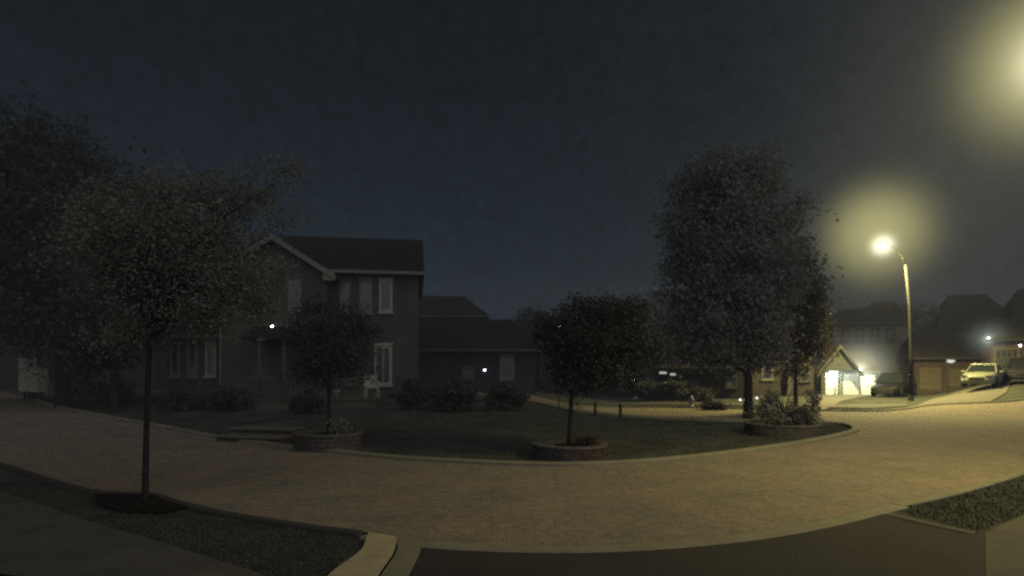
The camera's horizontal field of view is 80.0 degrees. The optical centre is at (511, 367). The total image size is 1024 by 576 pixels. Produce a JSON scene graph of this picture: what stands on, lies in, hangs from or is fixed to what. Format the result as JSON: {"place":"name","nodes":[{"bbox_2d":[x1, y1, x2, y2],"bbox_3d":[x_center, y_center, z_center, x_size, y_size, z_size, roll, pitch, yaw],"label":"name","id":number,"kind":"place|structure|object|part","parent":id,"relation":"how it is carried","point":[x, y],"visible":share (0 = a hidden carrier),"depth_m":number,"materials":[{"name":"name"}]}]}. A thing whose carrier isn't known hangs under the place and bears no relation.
{"place":"outdoors","nodes":[
{"label":"outdoors","id":0,"kind":"place"},
{"bbox_2d":[0,491,264,575],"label":"sidewalk","id":1,"kind":"structure","parent":0,"point":[36,539],"depth_m":6.54,"materials":[{"name":"concrete"}]},
{"bbox_2d":[328,532,396,575],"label":"driveway wing","id":2,"kind":"structure","parent":0,"point":[372,556],"depth_m":6.24,"materials":[{"name":"grey concrete"}]},
{"bbox_2d":[0,392,1023,545],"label":"road","id":3,"kind":"structure","parent":0,"point":[881,458],"depth_m":10.90,"materials":[{"name":"grey asphalt"}]},
{"bbox_2d":[0,371,1023,575],"bbox_3d":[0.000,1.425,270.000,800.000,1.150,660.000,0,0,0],"label":"ground","id":4,"kind":"structure","parent":0,"point":[213,420],"depth_m":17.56,"materials":[{"name":"green plant"}]},
{"bbox_2d":[18,358,47,400],"bbox_3d":[-21.609,0.542,27.517,1.600,2.000,0.456,0,0,28],"label":"cluster mailbox","id":5,"kind":"object","parent":4,"relation":"on","point":[33,386],"visible":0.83,"depth_m":27.29,"materials":[{"name":"metal"}]},
{"bbox_2d":[48,371,103,402],"bbox_3d":[-18.958,0.797,26.552,2.258,1.540,1.569,0,0,0],"label":"shrub","id":6,"kind":"object","parent":4,"relation":"on","point":[81,392],"visible":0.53,"depth_m":26.34,"materials":[{"name":"green plant"}]},
{"bbox_2d":[0,71,178,407],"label":"broadleaf tree","id":7,"kind":"object","parent":4,"relation":"on","point":[22,213],"visible":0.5,"depth_m":23.65,"materials":[{"name":"green plant"}]},
{"bbox_2d":[0,297,196,389],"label":"dark house","id":8,"kind":"structure","parent":4,"relation":"on","point":[8,380],"depth_m":40.83,"materials":[{"name":"brick"}]},
{"bbox_2d":[26,259,189,411],"bbox_3d":[-14.990,-1.236,22.979,5.502,5.972,4.405,0,0,0],"label":"broadleaf tree","id":9,"kind":"object","parent":4,"relation":"on","point":[71,348],"visible":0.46,"depth_m":22.15,"materials":[{"name":"green plant"}]},
{"bbox_2d":[89,378,138,406],"bbox_3d":[-16.333,1.065,25.051,1.877,1.333,1.584,0,0,0],"label":"shrub","id":10,"kind":"object","parent":4,"relation":"on","point":[102,394],"visible":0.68,"depth_m":24.87,"materials":[{"name":"green plant"}]},
{"bbox_2d":[94,493,185,511],"bbox_3d":[-5.504,1.948,8.905,2.136,0.001,0.757,0,0,38],"label":"mulch bed","id":11,"kind":"object","parent":4,"relation":"on","point":[129,502],"visible":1,"depth_m":8.77,"materials":[{"name":"brown soil"}]},
{"bbox_2d":[28,137,318,498],"bbox_3d":[-4.944,-0.565,9.093,4.111,5.330,2.905,0,0,0],"label":"street tree","id":12,"kind":"object","parent":11,"relation":"on","point":[161,237],"visible":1,"depth_m":8.93,"materials":[{"name":"green plant"}]},
{"bbox_2d":[0,462,362,536],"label":"kerb","id":13,"kind":"structure","parent":4,"relation":"on","point":[204,509],"depth_m":8.35,"materials":[{"name":"grey concrete"}]},
{"bbox_2d":[155,384,211,410],"bbox_3d":[-12.779,1.207,23.780,2.022,1.140,1.621,0,0,0],"label":"shrub","id":14,"kind":"object","parent":4,"relation":"on","point":[186,399],"visible":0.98,"depth_m":23.49,"materials":[{"name":"green plant"}]},
{"bbox_2d":[201,385,257,410],"bbox_3d":[-10.788,1.214,23.354,2.004,1.183,1.708,0,0,0],"label":"shrub","id":15,"kind":"object","parent":4,"relation":"on","point":[233,398],"visible":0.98,"depth_m":23.12,"materials":[{"name":"green plant"}]},
{"bbox_2d":[214,425,303,442],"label":"garden steps","id":16,"kind":"structure","parent":4,"relation":"on","point":[280,434],"depth_m":15.85,"materials":[{"name":"grey stone"}]},
{"bbox_2d":[157,234,424,409],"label":"brick house","id":17,"kind":"structure","parent":4,"relation":"on","point":[384,278],"depth_m":26.29,"materials":[{"name":"brick"},{"name":"shingle"},{"name":"glass"}]},
{"bbox_2d":[167,338,181,377],"bbox_3d":[-14.397,-0.457,26.039,0.523,1.786,0.150,0,0,-9],"label":"window","id":18,"kind":"structure","parent":17,"relation":"in","point":[174,360],"depth_m":26.06,"materials":[{"name":"grey glass"}]},
{"bbox_2d":[185,338,198,377],"bbox_3d":[-13.708,-0.459,26.147,0.548,1.792,0.150,0,0,-9],"label":"window","id":19,"kind":"structure","parent":17,"relation":"in","point":[192,358],"depth_m":26.16,"materials":[{"name":"grey glass"}]},
{"bbox_2d":[203,338,217,377],"bbox_3d":[-12.976,-0.461,26.263,0.574,1.799,0.150,0,0,-9],"label":"window","id":20,"kind":"structure","parent":17,"relation":"in","point":[210,357],"depth_m":26.28,"materials":[{"name":"grey glass"}]},
{"bbox_2d":[253,341,269,394],"bbox_3d":[-10.587,-0.065,25.737,0.686,2.389,0.140,0,0,-9],"label":"door","id":21,"kind":"structure","parent":17,"relation":"in","point":[265,345],"depth_m":25.75,"materials":[{"name":"black wood"}]},
{"bbox_2d":[283,274,303,314],"bbox_3d":[-9.274,-3.113,25.939,0.839,1.722,0.150,0,0,-9],"label":"window","id":22,"kind":"structure","parent":17,"relation":"in","point":[297,281],"depth_m":25.95,"materials":[{"name":"grey glass"}]},
{"bbox_2d":[331,382,340,397],"bbox_3d":[-7.170,0.872,24.891,0.456,0.705,0.512,0,0,-30],"label":"flower pot","id":23,"kind":"object","parent":17,"relation":"on","point":[336,395],"visible":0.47,"depth_m":24.82,"materials":[{"name":"brown ceramic"}]},
{"bbox_2d":[338,278,352,314],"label":"window","id":24,"kind":"structure","parent":17,"relation":"in","point":[345,284],"depth_m":27.45,"materials":[{"name":"grey glass"}]},
{"bbox_2d":[335,344,359,386],"bbox_3d":[-7.443,-0.119,27.444,1.147,1.920,0.150,0,0,-9],"label":"window","id":25,"kind":"structure","parent":17,"relation":"in","point":[350,384],"depth_m":27.46,"materials":[{"name":"black glass"}]},
{"bbox_2d":[358,278,373,314],"bbox_3d":[-6.607,-3.236,27.576,0.685,1.677,0.150,0,0,-9],"label":"window","id":26,"kind":"structure","parent":17,"relation":"in","point":[365,284],"depth_m":27.59,"materials":[{"name":"grey glass"}]},
{"bbox_2d":[373,343,392,386],"bbox_3d":[-5.847,-0.144,27.697,0.904,1.985,0.150,0,0,-9],"label":"window","id":27,"kind":"structure","parent":17,"relation":"in","point":[386,378],"depth_m":27.72,"materials":[{"name":"white glass"}]},
{"bbox_2d":[378,278,393,313],"bbox_3d":[-5.733,-3.276,27.715,0.715,1.636,0.150,0,0,-9],"label":"window","id":28,"kind":"structure","parent":17,"relation":"in","point":[385,284],"depth_m":27.73,"materials":[{"name":"grey glass"}]},
{"bbox_2d":[287,387,326,414],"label":"shrub","id":29,"kind":"object","parent":4,"relation":"on","point":[305,403],"visible":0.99,"depth_m":22.09,"materials":[{"name":"green plant"}]},
{"bbox_2d":[293,428,363,452],"bbox_3d":[-4.423,1.769,14.751,1.660,0.460,1.660,0,0,0],"label":"planter","id":30,"kind":"object","parent":4,"relation":"on","point":[315,441],"visible":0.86,"depth_m":14.12,"materials":[{"name":"stone"}]},
{"bbox_2d":[276,287,389,432],"bbox_3d":[-4.334,-0.193,14.694,2.704,3.564,2.270,0,0,0],"label":"ornamental tree","id":31,"kind":"object","parent":30,"relation":"on","point":[332,363],"visible":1,"depth_m":14.56,"materials":[{"name":"green plant"}]},
{"bbox_2d":[326,413,352,433],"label":"garden plant","id":32,"kind":"object","parent":30,"relation":"in","point":[340,427],"visible":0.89,"depth_m":14.40,"materials":[{"name":"green plant"}]},
{"bbox_2d":[363,374,379,397],"bbox_3d":[-5.866,0.737,25.421,0.636,0.983,0.552,0,0,-25],"label":"garden chair","id":33,"kind":"object","parent":4,"relation":"on","point":[367,384],"visible":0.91,"depth_m":25.58,"materials":[{"name":"white plastic"}]},
{"bbox_2d":[381,537,421,575],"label":"driveway apron","id":34,"kind":"object","parent":4,"relation":"on","point":[404,559],"visible":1,"depth_m":6.25,"materials":[{"name":"concrete"}]},
{"bbox_2d":[387,376,432,410],"bbox_3d":[-3.958,0.991,23.758,1.980,1.408,1.264,0,0,0],"label":"shrub","id":35,"kind":"object","parent":4,"relation":"on","point":[411,392],"visible":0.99,"depth_m":23.62,"materials":[{"name":"green plant"}]},
{"bbox_2d":[0,392,859,466],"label":"kerb","id":36,"kind":"structure","parent":4,"relation":"on","point":[854,429],"depth_m":14.22,"materials":[{"name":"concrete"}]},
{"bbox_2d":[419,296,489,319],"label":"house","id":37,"kind":"structure","parent":4,"relation":"on","point":[447,307],"depth_m":53.35,"materials":[{"name":"brick"}]},
{"bbox_2d":[427,374,482,411],"bbox_3d":[-2.152,0.939,23.092,2.105,1.508,1.751,0,0,0],"label":"shrub","id":38,"kind":"object","parent":4,"relation":"on","point":[454,388],"visible":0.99,"depth_m":22.81,"materials":[{"name":"green plant"}]},
{"bbox_2d":[419,319,540,394],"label":"house","id":39,"kind":"structure","parent":4,"relation":"on","point":[484,355],"depth_m":36.25,"materials":[{"name":"brick"}]},
{"bbox_2d":[461,366,475,380],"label":"window","id":40,"kind":"structure","parent":39,"relation":"in","point":[468,372],"depth_m":36.02,"materials":[{"name":"grey glass"}]},
{"bbox_2d":[499,354,514,380],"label":"window","id":41,"kind":"structure","parent":39,"relation":"in","point":[506,360],"depth_m":36.26,"materials":[{"name":"grey glass"}]},
{"bbox_2d":[483,377,530,410],"bbox_3d":[-0.210,1.095,23.532,1.946,1.473,1.662,0,0,0],"label":"shrub","id":42,"kind":"object","parent":4,"relation":"on","point":[503,395],"visible":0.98,"depth_m":23.30,"materials":[{"name":"green plant"}]},
{"bbox_2d":[507,306,548,340],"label":"broadleaf tree","id":43,"kind":"object","parent":4,"relation":"on","point":[522,320],"visible":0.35,"depth_m":58.66,"materials":[{"name":"green plant"}]},
{"bbox_2d":[281,410,842,461],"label":"grass","id":44,"kind":"structure","parent":4,"relation":"on","point":[609,421],"depth_m":17.80,"materials":[{"name":"green plant"}]},
{"bbox_2d":[532,438,607,461],"bbox_3d":[1.294,1.862,13.704,1.700,0.360,1.700,0,0,0],"label":"planter","id":45,"kind":"object","parent":44,"relation":"on","point":[557,450],"visible":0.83,"depth_m":13.06,"materials":[{"name":"stone"}]},
{"bbox_2d":[571,433,603,446],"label":"garden plant","id":46,"kind":"object","parent":45,"relation":"in","point":[587,441],"visible":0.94,"depth_m":13.28,"materials":[{"name":"red plant"}]},
{"bbox_2d":[526,289,675,444],"bbox_3d":[1.990,-0.024,13.788,3.349,3.511,2.495,0,0,0],"label":"ornamental tree","id":47,"kind":"object","parent":45,"relation":"on","point":[613,316],"visible":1,"depth_m":13.45,"materials":[{"name":"green plant"}]},
{"bbox_2d":[743,420,821,438],"bbox_3d":[8.096,1.850,18.303,2.160,0.420,2.160,0,0,0],"label":"planter","id":48,"kind":"object","parent":44,"relation":"on","point":[772,429],"visible":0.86,"depth_m":17.46,"materials":[{"name":"stone"}]},
{"bbox_2d":[744,388,781,424],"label":"garden plant","id":49,"kind":"object","parent":48,"relation":"in","point":[766,410],"visible":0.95,"depth_m":18.10,"materials":[{"name":"green plant"}]},
{"bbox_2d":[755,386,810,424],"bbox_3d":[7.989,1.097,18.312,2.163,1.390,1.810,0,0,0],"label":"yucca","id":50,"kind":"object","parent":48,"relation":"in","point":[781,406],"visible":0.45,"depth_m":18.16,"materials":[{"name":"green plant"}]},
{"bbox_2d":[786,401,819,424],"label":"garden plant","id":51,"kind":"object","parent":48,"relation":"in","point":[798,417],"visible":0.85,"depth_m":18.16,"materials":[{"name":"green plant"}]},
{"bbox_2d":[802,386,824,426],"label":"garden plant","id":52,"kind":"object","parent":48,"relation":"in","point":[815,399],"visible":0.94,"depth_m":18.03,"materials":[{"name":"green plant"}]},
{"bbox_2d":[533,318,618,395],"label":"dark house","id":53,"kind":"structure","parent":4,"relation":"on","point":[539,376],"depth_m":44.00,"materials":[{"name":"brick"}]},
{"bbox_2d":[594,402,596,416],"bbox_3d":[3.207,1.641,23.520,0.130,0.660,0.130,0,0,0],"label":"wooden post","id":54,"kind":"object","parent":4,"relation":"on","point":[595,409],"visible":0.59,"depth_m":23.47,"materials":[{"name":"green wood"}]},
{"bbox_2d":[619,404,621,417],"bbox_3d":[4.186,1.708,23.588,0.130,0.660,0.130,0,0,0],"label":"wooden post","id":55,"kind":"object","parent":4,"relation":"on","point":[620,410],"visible":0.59,"depth_m":23.54,"materials":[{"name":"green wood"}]},
{"bbox_2d":[360,504,907,552],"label":"dropped kerb","id":56,"kind":"structure","parent":4,"relation":"on","point":[858,516],"depth_m":6.80,"materials":[{"name":"concrete"}]},
{"bbox_2d":[628,380,670,400],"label":"shrub","id":57,"kind":"object","parent":4,"relation":"on","point":[648,391],"visible":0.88,"depth_m":36.76,"materials":[{"name":"green plant"}]},
{"bbox_2d":[629,285,692,339],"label":"broadleaf tree","id":58,"kind":"object","parent":4,"relation":"on","point":[659,310],"visible":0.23,"depth_m":58.79,"materials":[{"name":"green plant"}]},
{"bbox_2d":[654,375,689,400],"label":"shrub","id":59,"kind":"object","parent":4,"relation":"on","point":[673,389],"visible":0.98,"depth_m":36.66,"materials":[{"name":"green plant"}]},
{"bbox_2d":[628,337,743,398],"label":"porch house","id":60,"kind":"structure","parent":4,"relation":"on","point":[730,387],"depth_m":39.31,"materials":[{"name":"brown brick"}]},
{"bbox_2d":[687,378,700,390],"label":"window","id":61,"kind":"structure","parent":60,"relation":"in","point":[692,382],"depth_m":39.41,"materials":[{"name":"black glass"}]},
{"bbox_2d":[724,376,738,388],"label":"window","id":62,"kind":"structure","parent":60,"relation":"in","point":[730,382],"depth_m":39.08,"materials":[{"name":"grey glass"}]},
{"bbox_2d":[687,395,695,405],"bbox_3d":[8.960,1.705,30.507,0.400,0.690,0.292,0,0,0],"label":"fire hydrant","id":63,"kind":"object","parent":4,"relation":"on","point":[691,401],"visible":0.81,"depth_m":30.43,"materials":[{"name":"metal"}]},
{"bbox_2d":[682,386,716,401],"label":"shrub","id":64,"kind":"object","parent":4,"relation":"on","point":[698,394],"visible":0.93,"depth_m":36.05,"materials":[{"name":"green plant"}]},
{"bbox_2d":[699,399,731,409],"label":"shrub","id":65,"kind":"object","parent":4,"relation":"on","point":[709,404],"visible":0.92,"depth_m":28.43,"materials":[{"name":"green plant"}]},
{"bbox_2d":[647,132,838,418],"bbox_3d":[8.551,-3.470,23.816,6.938,11.141,5.961,0,0,0],"label":"broadleaf tree","id":66,"kind":"object","parent":4,"relation":"on","point":[739,283],"visible":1,"depth_m":22.94,"materials":[{"name":"green plant"}]},
{"bbox_2d":[752,341,819,395],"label":"brick house","id":67,"kind":"structure","parent":4,"relation":"on","point":[760,383],"depth_m":43.46,"materials":[{"name":"brown brick"}]},
{"bbox_2d":[761,364,774,380],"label":"window","id":68,"kind":"structure","parent":67,"relation":"in","point":[770,377],"depth_m":43.64,"materials":[{"name":"white glass"}]},
{"bbox_2d":[799,366,810,381],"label":"window","id":69,"kind":"structure","parent":67,"relation":"in","point":[807,379],"depth_m":42.99,"materials":[{"name":"white glass"}]},
{"bbox_2d":[751,227,848,407],"bbox_3d":[12.787,-2.147,27.890,4.337,8.495,3.176,0,0,0],"label":"broadleaf tree","id":70,"kind":"object","parent":4,"relation":"on","point":[812,331],"visible":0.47,"depth_m":27.51,"materials":[{"name":"green plant"}]},
{"bbox_2d":[576,399,1023,411],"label":"side street kerb","id":71,"kind":"structure","parent":4,"relation":"on","point":[918,406],"depth_m":29.40,"materials":[{"name":"concrete"}]},
{"bbox_2d":[814,345,880,394],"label":"garage house","id":72,"kind":"structure","parent":4,"relation":"on","point":[853,372],"depth_m":45.23,"materials":[{"name":"brown"}]},
{"bbox_2d":[826,372,841,394],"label":"garage door","id":73,"kind":"structure","parent":72,"relation":"in","point":[831,378],"depth_m":45.68,"materials":[{"name":"white metal"}]},
{"bbox_2d":[842,373,860,394],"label":"garage door","id":74,"kind":"structure","parent":72,"relation":"in","point":[851,382],"depth_m":45.32,"materials":[{"name":"white metal"}]},
{"bbox_2d":[864,377,868,394],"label":"door","id":75,"kind":"structure","parent":72,"relation":"in","point":[866,379],"depth_m":44.99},
{"bbox_2d":[817,308,917,383],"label":"house","id":76,"kind":"structure","parent":4,"relation":"on","point":[881,335],"depth_m":55.09,"materials":[{"name":"grey"}]},
{"bbox_2d":[842,328,849,341],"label":"window","id":77,"kind":"structure","parent":76,"relation":"in","point":[845,330],"depth_m":55.63,"materials":[{"name":"grey glass"}]},
{"bbox_2d":[856,328,864,341],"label":"window","id":78,"kind":"structure","parent":76,"relation":"in","point":[860,331],"depth_m":55.27,"materials":[{"name":"grey glass"}]},
{"bbox_2d":[871,328,879,341],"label":"window","id":79,"kind":"structure","parent":76,"relation":"in","point":[874,331],"depth_m":54.92,"materials":[{"name":"grey glass"}]},
{"bbox_2d":[886,328,895,341],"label":"window","id":80,"kind":"structure","parent":76,"relation":"in","point":[890,332],"depth_m":54.53,"materials":[{"name":"grey glass"}]},
{"bbox_2d":[870,373,916,396],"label":"parked car","id":81,"kind":"object","parent":4,"relation":"on","point":[892,383],"visible":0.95,"depth_m":42.26,"materials":[{"name":"grey metal"}]},
{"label":"windows","id":82,"kind":"part","parent":81,"relation":"part of","materials":[{"name":"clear glass"}]},
{"bbox_2d":[866,295,921,330],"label":"broadleaf tree","id":83,"kind":"object","parent":4,"relation":"on","point":[892,306],"visible":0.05,"depth_m":62.83,"materials":[{"name":"green plant"}]},
{"bbox_2d":[877,242,913,400],"bbox_3d":[23.076,-2.719,36.728,2.463,9.638,0.336,0,0,-9],"label":"street lamp","id":84,"kind":"object","parent":4,"relation":"on","point":[910,395],"visible":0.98,"depth_m":36.82,"materials":[{"name":"metal"}]},
{"bbox_2d":[906,302,940,329],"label":"broadleaf tree","id":85,"kind":"object","parent":4,"relation":"on","point":[926,317],"visible":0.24,"depth_m":64.72,"materials":[{"name":"green plant"}]},
{"bbox_2d":[886,513,977,533],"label":"wing kerb","id":86,"kind":"structure","parent":4,"relation":"on","point":[941,526],"depth_m":7.74,"materials":[{"name":"concrete"}]},
{"bbox_2d":[896,329,981,392],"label":"brick house","id":87,"kind":"structure","parent":4,"relation":"on","point":[933,350],"depth_m":47.72,"materials":[{"name":"brown brick"}]},
{"bbox_2d":[918,365,942,389],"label":"garage door","id":88,"kind":"structure","parent":87,"relation":"in","point":[930,377],"depth_m":47.56,"materials":[{"name":"beige metal"}]},
{"bbox_2d":[946,367,968,386],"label":"garage door","id":89,"kind":"structure","parent":87,"relation":"in","point":[954,374],"depth_m":46.89,"materials":[{"name":"beige metal"}]},
{"bbox_2d":[946,359,955,393],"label":"driveway lantern","id":90,"kind":"object","parent":4,"relation":"on","point":[948,361],"visible":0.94,"depth_m":40.71,"materials":[{"name":"metal"}]},
{"bbox_2d":[892,469,1023,506],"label":"kerb","id":91,"kind":"structure","parent":4,"relation":"on","point":[959,491],"depth_m":9.70,"materials":[{"name":"concrete"}]},
{"bbox_2d":[930,294,1006,348],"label":"hip roof house","id":92,"kind":"structure","parent":4,"relation":"on","point":[964,317],"depth_m":62.12,"materials":[{"name":"grey brick"}]},
{"bbox_2d":[971,317,1023,380],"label":"brick house","id":93,"kind":"structure","parent":4,"relation":"on","point":[1000,341],"depth_m":42.02,"materials":[{"name":"brown brick"}]},
{"bbox_2d":[994,348,1019,380],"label":"garage door","id":94,"kind":"structure","parent":93,"relation":"in","point":[1002,356],"depth_m":41.44,"materials":[{"name":"white metal"}]},
{"bbox_2d":[1002,358,1023,382],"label":"parked car","id":95,"kind":"object","parent":4,"relation":"on","point":[1014,369],"visible":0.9,"depth_m":36.10,"materials":[{"name":"grey metal"}]},
{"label":"windows","id":96,"kind":"part","parent":95,"relation":"part of","materials":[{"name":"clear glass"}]},
{"bbox_2d":[1004,289,1023,317],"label":"hip roof house","id":97,"kind":"structure","parent":4,"relation":"on","point":[1014,306],"depth_m":59.77,"materials":[{"name":"grey brick"}]},
{"bbox_2d":[0,0,1023,368],"label":"sky","id":98,"kind":"structure","parent":0,"point":[524,143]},
{"bbox_2d":[558,323,559,412],"bbox_3d":[1.821,0.007,23.680,0.148,3.504,0.148,0,0,-23],"label":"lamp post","id":99,"kind":"object","parent":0,"point":[559,395],"visible":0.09,"depth_m":23.66,"materials":[{"name":"metal"}]},
{"bbox_2d":[582,406,789,419],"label":"side road","id":100,"kind":"structure","parent":0,"point":[719,414],"depth_m":26.85,"materials":[{"name":"concrete"}]},
{"bbox_2d":[409,514,985,575],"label":"driveway","id":101,"kind":"structure","parent":0,"point":[881,545],"depth_m":6.32,"materials":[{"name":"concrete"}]},
{"bbox_2d":[579,401,906,407],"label":"sidewalk","id":102,"kind":"structure","parent":0,"point":[834,405],"depth_m":32.86,"materials":[{"name":"concrete"}]},
{"bbox_2d":[775,412,787,425],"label":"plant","id":103,"kind":"object","parent":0,"point":[780,420],"visible":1,"depth_m":17.39,"materials":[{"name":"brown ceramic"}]},
{"bbox_2d":[807,395,867,408],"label":"driveway","id":104,"kind":"structure","parent":0,"point":[827,401],"depth_m":38.00,"materials":[{"name":"grey concrete"}]},
{"bbox_2d":[916,384,1009,405],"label":"driveway","id":105,"kind":"structure","parent":0,"point":[987,392],"depth_m":33.56,"materials":[{"name":"grey concrete"}]},
{"bbox_2d":[961,364,1006,386],"bbox_3d":[28.052,0.432,36.262,4.230,1.356,2.010,0,0,-42],"label":"parked car","id":106,"kind":"object","parent":105,"relation":"on","point":[994,375],"visible":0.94,"depth_m":35.32,"materials":[{"name":"white metal"}]},
{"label":"windows","id":107,"kind":"part","parent":106,"relation":"part of","materials":[{"name":"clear glass"}]},
{"bbox_2d":[986,515,1023,575],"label":"sidewalk","id":108,"kind":"structure","parent":0,"point":[1005,549],"depth_m":6.61,"materials":[{"name":"concrete"}]}
]}

